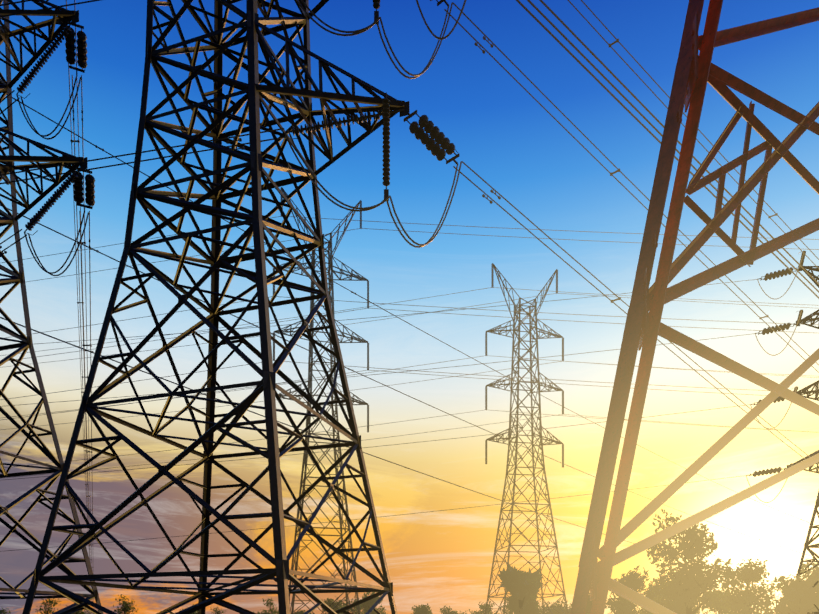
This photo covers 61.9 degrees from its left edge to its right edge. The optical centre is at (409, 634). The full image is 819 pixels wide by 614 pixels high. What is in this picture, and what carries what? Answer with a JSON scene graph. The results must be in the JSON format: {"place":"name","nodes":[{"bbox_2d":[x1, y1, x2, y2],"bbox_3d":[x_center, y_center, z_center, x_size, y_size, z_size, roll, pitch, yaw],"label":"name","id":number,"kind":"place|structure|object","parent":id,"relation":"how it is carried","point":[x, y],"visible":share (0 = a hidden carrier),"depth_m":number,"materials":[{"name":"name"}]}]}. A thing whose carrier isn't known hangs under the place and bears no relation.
{"place":"outdoors","nodes":[
{"label":"outdoors","id":0,"kind":"place"},
{"bbox_2d":[0,0,818,613],"label":"sky","id":1,"kind":"structure","parent":0,"point":[438,559],"materials":[{"name":"blue"}]},
{"bbox_2d":[585,593,592,613],"bbox_3d":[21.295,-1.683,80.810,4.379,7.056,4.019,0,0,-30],"label":"tree trunk","id":2,"kind":"object","parent":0,"point":[589,606],"visible":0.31,"depth_m":79.71,"materials":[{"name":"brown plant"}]},
{"label":"ground","id":3,"kind":"structure","parent":0,"visible":0},
{"bbox_2d":[0,606,11,613],"bbox_3d":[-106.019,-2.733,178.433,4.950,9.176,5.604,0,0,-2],"label":"tree","id":4,"kind":"object","parent":3,"relation":"on","point":[3,611],"visible":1,"depth_m":177.35,"materials":[{"name":"green plant"}]},
{"bbox_2d":[35,595,61,613],"bbox_3d":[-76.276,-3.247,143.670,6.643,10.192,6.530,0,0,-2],"label":"tree","id":5,"kind":"object","parent":3,"relation":"on","point":[49,609],"visible":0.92,"depth_m":142.61,"materials":[{"name":"green plant"}]},
{"bbox_2d":[0,0,102,613],"bbox_3d":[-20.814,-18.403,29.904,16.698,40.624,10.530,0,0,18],"label":"pylon","id":6,"kind":"object","parent":3,"relation":"on","point":[61,16],"visible":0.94,"depth_m":30.86,"materials":[{"name":"metal"}]},
{"bbox_2d":[17,17,86,98],"bbox_3d":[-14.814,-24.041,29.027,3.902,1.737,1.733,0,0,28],"label":"insulators","id":7,"kind":"object","parent":6,"relation":"attached to","point":[67,32],"visible":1,"depth_m":28.47,"materials":[{"name":"black ceramic"}]},
{"bbox_2d":[24,164,94,234],"bbox_3d":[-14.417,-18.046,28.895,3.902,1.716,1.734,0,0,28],"label":"insulators","id":8,"kind":"object","parent":6,"relation":"attached to","point":[76,178],"visible":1,"depth_m":28.35,"materials":[{"name":"black ceramic"}]},
{"bbox_2d":[66,605,91,613],"bbox_3d":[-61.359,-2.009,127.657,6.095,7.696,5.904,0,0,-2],"label":"tree","id":9,"kind":"object","parent":3,"relation":"on","point":[81,611],"visible":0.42,"depth_m":127.59,"materials":[{"name":"green plant"}]},
{"bbox_2d":[111,594,136,613],"bbox_3d":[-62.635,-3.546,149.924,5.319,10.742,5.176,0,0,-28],"label":"tree","id":10,"kind":"object","parent":3,"relation":"on","point":[127,607],"visible":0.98,"depth_m":149.55,"materials":[{"name":"green plant"}]},
{"bbox_2d":[22,0,409,613],"bbox_3d":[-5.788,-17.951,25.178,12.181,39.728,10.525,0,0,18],"label":"pylon","id":11,"kind":"object","parent":3,"relation":"on","point":[256,221],"visible":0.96,"depth_m":23.94,"materials":[{"name":"metal"}]},
{"bbox_2d":[286,92,459,200],"bbox_3d":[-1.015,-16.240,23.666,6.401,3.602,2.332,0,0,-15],"label":"insulators","id":12,"kind":"object","parent":11,"relation":"attached to","point":[437,141],"visible":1,"depth_m":23.59,"materials":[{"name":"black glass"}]},
{"bbox_2d":[373,0,448,23],"bbox_3d":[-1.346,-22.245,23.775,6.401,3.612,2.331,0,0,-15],"label":"insulators","id":13,"kind":"object","parent":11,"relation":"attached to","point":[376,4],"visible":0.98,"depth_m":22.74,"materials":[{"name":"black glass"}]},
{"bbox_2d":[210,606,225,613],"bbox_3d":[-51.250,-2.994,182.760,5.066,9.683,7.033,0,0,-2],"label":"tree","id":14,"kind":"object","parent":3,"relation":"on","point":[217,611],"visible":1,"depth_m":181.75,"materials":[{"name":"green plant"}]},
{"bbox_2d":[253,609,278,613],"bbox_3d":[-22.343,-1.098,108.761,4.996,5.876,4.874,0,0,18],"label":"tree","id":15,"kind":"object","parent":3,"relation":"on","point":[268,612],"visible":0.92,"depth_m":108.05,"materials":[{"name":"green plant"}]},
{"bbox_2d":[261,598,278,612],"bbox_3d":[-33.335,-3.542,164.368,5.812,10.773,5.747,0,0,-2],"label":"tree","id":16,"kind":"object","parent":3,"relation":"on","point":[270,603],"visible":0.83,"depth_m":164.64,"materials":[{"name":"green plant"}]},
{"bbox_2d":[293,610,312,613],"bbox_3d":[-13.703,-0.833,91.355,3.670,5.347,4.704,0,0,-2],"label":"tree","id":17,"kind":"object","parent":3,"relation":"on","point":[301,612],"visible":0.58,"depth_m":90.63,"materials":[{"name":"green plant"}]},
{"bbox_2d":[273,187,368,613],"bbox_3d":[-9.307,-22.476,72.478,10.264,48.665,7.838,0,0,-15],"label":"pylon","id":18,"kind":"object","parent":3,"relation":"on","point":[330,257],"visible":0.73,"depth_m":72.22,"materials":[{"name":"grey metal"}]},
{"bbox_2d":[320,596,346,613],"bbox_3d":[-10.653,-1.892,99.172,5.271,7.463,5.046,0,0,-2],"label":"tree","id":19,"kind":"object","parent":3,"relation":"on","point":[328,602],"visible":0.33,"depth_m":98.83,"materials":[{"name":"green plant"}]},
{"bbox_2d":[344,592,365,613],"bbox_3d":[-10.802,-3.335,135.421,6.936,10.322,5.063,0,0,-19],"label":"tree","id":20,"kind":"object","parent":3,"relation":"on","point":[355,606],"visible":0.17,"depth_m":134.65,"materials":[{"name":"green plant"}]},
{"bbox_2d":[354,592,385,613],"bbox_3d":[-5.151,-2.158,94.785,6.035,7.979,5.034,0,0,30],"label":"tree","id":21,"kind":"object","parent":3,"relation":"on","point":[366,606],"visible":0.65,"depth_m":93.95,"materials":[{"name":"green plant"}]},
{"bbox_2d":[411,603,432,613],"bbox_3d":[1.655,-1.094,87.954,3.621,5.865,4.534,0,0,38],"label":"tree","id":22,"kind":"object","parent":3,"relation":"on","point":[422,609],"visible":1,"depth_m":86.72,"materials":[{"name":"green plant"}]},
{"bbox_2d":[440,605,466,613],"bbox_3d":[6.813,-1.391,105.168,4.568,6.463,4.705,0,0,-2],"label":"tree","id":23,"kind":"object","parent":3,"relation":"on","point":[446,610],"visible":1,"depth_m":104.47,"materials":[{"name":"brown plant"}]},
{"bbox_2d":[471,601,497,613],"bbox_3d":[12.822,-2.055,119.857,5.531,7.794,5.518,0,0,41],"label":"tree","id":24,"kind":"object","parent":3,"relation":"on","point":[482,607],"visible":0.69,"depth_m":118.79,"materials":[{"name":"brown plant"}]},
{"bbox_2d":[498,600,509,613],"bbox_3d":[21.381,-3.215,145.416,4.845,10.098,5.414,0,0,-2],"label":"tree","id":25,"kind":"object","parent":3,"relation":"on","point":[507,610],"visible":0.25,"depth_m":145.04,"materials":[{"name":"brown plant"}]},
{"bbox_2d":[497,564,542,613],"bbox_3d":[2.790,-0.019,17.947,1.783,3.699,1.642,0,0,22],"label":"tree","id":26,"kind":"object","parent":3,"relation":"on","point":[523,588],"visible":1,"depth_m":17.83,"materials":[{"name":"brown plant"}]},
{"bbox_2d":[485,263,568,613],"bbox_3d":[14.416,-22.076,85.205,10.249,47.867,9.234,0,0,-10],"label":"pylon","id":27,"kind":"object","parent":3,"relation":"on","point":[519,357],"visible":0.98,"depth_m":84.66,"materials":[{"name":"grey metal"}]},
{"bbox_2d":[0,216,818,477],"bbox_3d":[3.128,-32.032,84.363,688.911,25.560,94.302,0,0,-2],"label":"conductors","id":28,"kind":"object","parent":27,"relation":"attached to","point":[438,362],"visible":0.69,"depth_m":75.54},
{"bbox_2d":[539,599,571,613],"bbox_3d":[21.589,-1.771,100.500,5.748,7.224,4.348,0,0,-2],"label":"tree","id":29,"kind":"object","parent":3,"relation":"on","point":[553,611],"visible":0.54,"depth_m":99.68,"materials":[{"name":"brown plant"}]},
{"bbox_2d":[605,565,649,613],"bbox_3d":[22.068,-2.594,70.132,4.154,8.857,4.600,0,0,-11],"label":"tree","id":30,"kind":"object","parent":3,"relation":"on","point":[633,580],"visible":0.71,"depth_m":69.25,"materials":[{"name":"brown plant"}]},
{"bbox_2d":[637,578,664,613],"bbox_3d":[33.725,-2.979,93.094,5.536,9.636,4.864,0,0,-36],"label":"tree","id":31,"kind":"object","parent":3,"relation":"on","point":[647,594],"visible":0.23,"depth_m":92.09,"materials":[{"name":"brown plant"}]},
{"bbox_2d":[652,582,699,613],"bbox_3d":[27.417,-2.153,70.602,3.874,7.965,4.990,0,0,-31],"label":"tree","id":32,"kind":"object","parent":3,"relation":"on","point":[669,606],"visible":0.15,"depth_m":70.04,"materials":[{"name":"brown plant"}]},
{"bbox_2d":[646,508,741,613],"bbox_3d":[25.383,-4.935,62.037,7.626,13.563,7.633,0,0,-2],"label":"tree","id":33,"kind":"object","parent":3,"relation":"on","point":[687,586],"visible":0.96,"depth_m":61.30,"materials":[{"name":"brown plant"}]},
{"bbox_2d":[570,0,818,613],"bbox_3d":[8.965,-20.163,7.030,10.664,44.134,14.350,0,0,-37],"label":"pylon","id":34,"kind":"object","parent":3,"relation":"on","point":[694,74],"visible":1,"depth_m":8.07,"materials":[{"name":"brown metal"}]},
{"bbox_2d":[703,587,729,613],"bbox_3d":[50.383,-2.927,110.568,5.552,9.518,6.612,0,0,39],"label":"tree","id":35,"kind":"object","parent":3,"relation":"on","point":[720,610],"visible":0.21,"depth_m":109.90,"materials":[{"name":"brown plant"}]},
{"bbox_2d":[714,558,784,613],"bbox_3d":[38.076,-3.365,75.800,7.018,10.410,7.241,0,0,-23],"label":"tree","id":36,"kind":"object","parent":3,"relation":"on","point":[740,600],"visible":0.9,"depth_m":75.44,"materials":[{"name":"brown plant"}]},
{"bbox_2d":[756,566,818,613],"bbox_3d":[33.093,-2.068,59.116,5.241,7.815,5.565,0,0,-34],"label":"tree","id":37,"kind":"object","parent":3,"relation":"on","point":[800,595],"visible":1,"depth_m":58.07,"materials":[{"name":"brown plant"}]},
{"bbox_2d":[787,265,818,613],"bbox_3d":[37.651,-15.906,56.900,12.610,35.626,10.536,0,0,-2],"label":"pylon","id":38,"kind":"object","parent":3,"relation":"on","point":[808,393],"visible":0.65,"depth_m":57.80,"materials":[{"name":"metal"}]},
{"bbox_2d":[0,0,818,582],"bbox_3d":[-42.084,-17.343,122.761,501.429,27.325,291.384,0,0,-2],"label":"conductors","id":39,"kind":"object","parent":38,"relation":"on","point":[82,234],"visible":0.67,"depth_m":29.60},
{"bbox_2d":[0,14,806,579],"bbox_3d":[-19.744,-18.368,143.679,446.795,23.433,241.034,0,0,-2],"label":"line hardware","id":40,"kind":"object","parent":39,"relation":"attached to","point":[242,148],"visible":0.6,"depth_m":31.47,"materials":[{"name":"grey metal"}]},
{"bbox_2d":[746,463,793,476],"bbox_3d":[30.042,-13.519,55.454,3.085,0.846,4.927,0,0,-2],"label":"insulators","id":41,"kind":"object","parent":38,"relation":"attached to","point":[767,471],"visible":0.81,"depth_m":56.92,"materials":[{"name":"black glass"}]},
{"bbox_2d":[751,386,797,405],"bbox_3d":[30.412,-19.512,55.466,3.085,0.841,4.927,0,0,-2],"label":"insulators","id":42,"kind":"object","parent":38,"relation":"attached to","point":[779,398],"visible":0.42,"depth_m":56.82,"materials":[{"name":"black glass"}]},
{"bbox_2d":[755,310,802,334],"bbox_3d":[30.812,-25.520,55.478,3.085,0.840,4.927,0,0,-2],"label":"insulators","id":43,"kind":"object","parent":38,"relation":"attached to","point":[784,326],"visible":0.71,"depth_m":56.95,"materials":[{"name":"black glass"}]},
{"bbox_2d":[759,251,805,280],"bbox_3d":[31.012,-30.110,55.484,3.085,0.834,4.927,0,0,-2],"label":"insulators","id":44,"kind":"object","parent":38,"relation":"attached to","point":[774,275],"visible":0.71,"depth_m":57.03,"materials":[{"name":"black glass"}]},
{"bbox_2d":[796,557,818,611],"bbox_3d":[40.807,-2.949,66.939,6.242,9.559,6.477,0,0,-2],"label":"tree","id":45,"kind":"object","parent":3,"relation":"on","point":[807,577],"visible":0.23,"depth_m":67.52,"materials":[{"name":"brown plant"}]}
]}

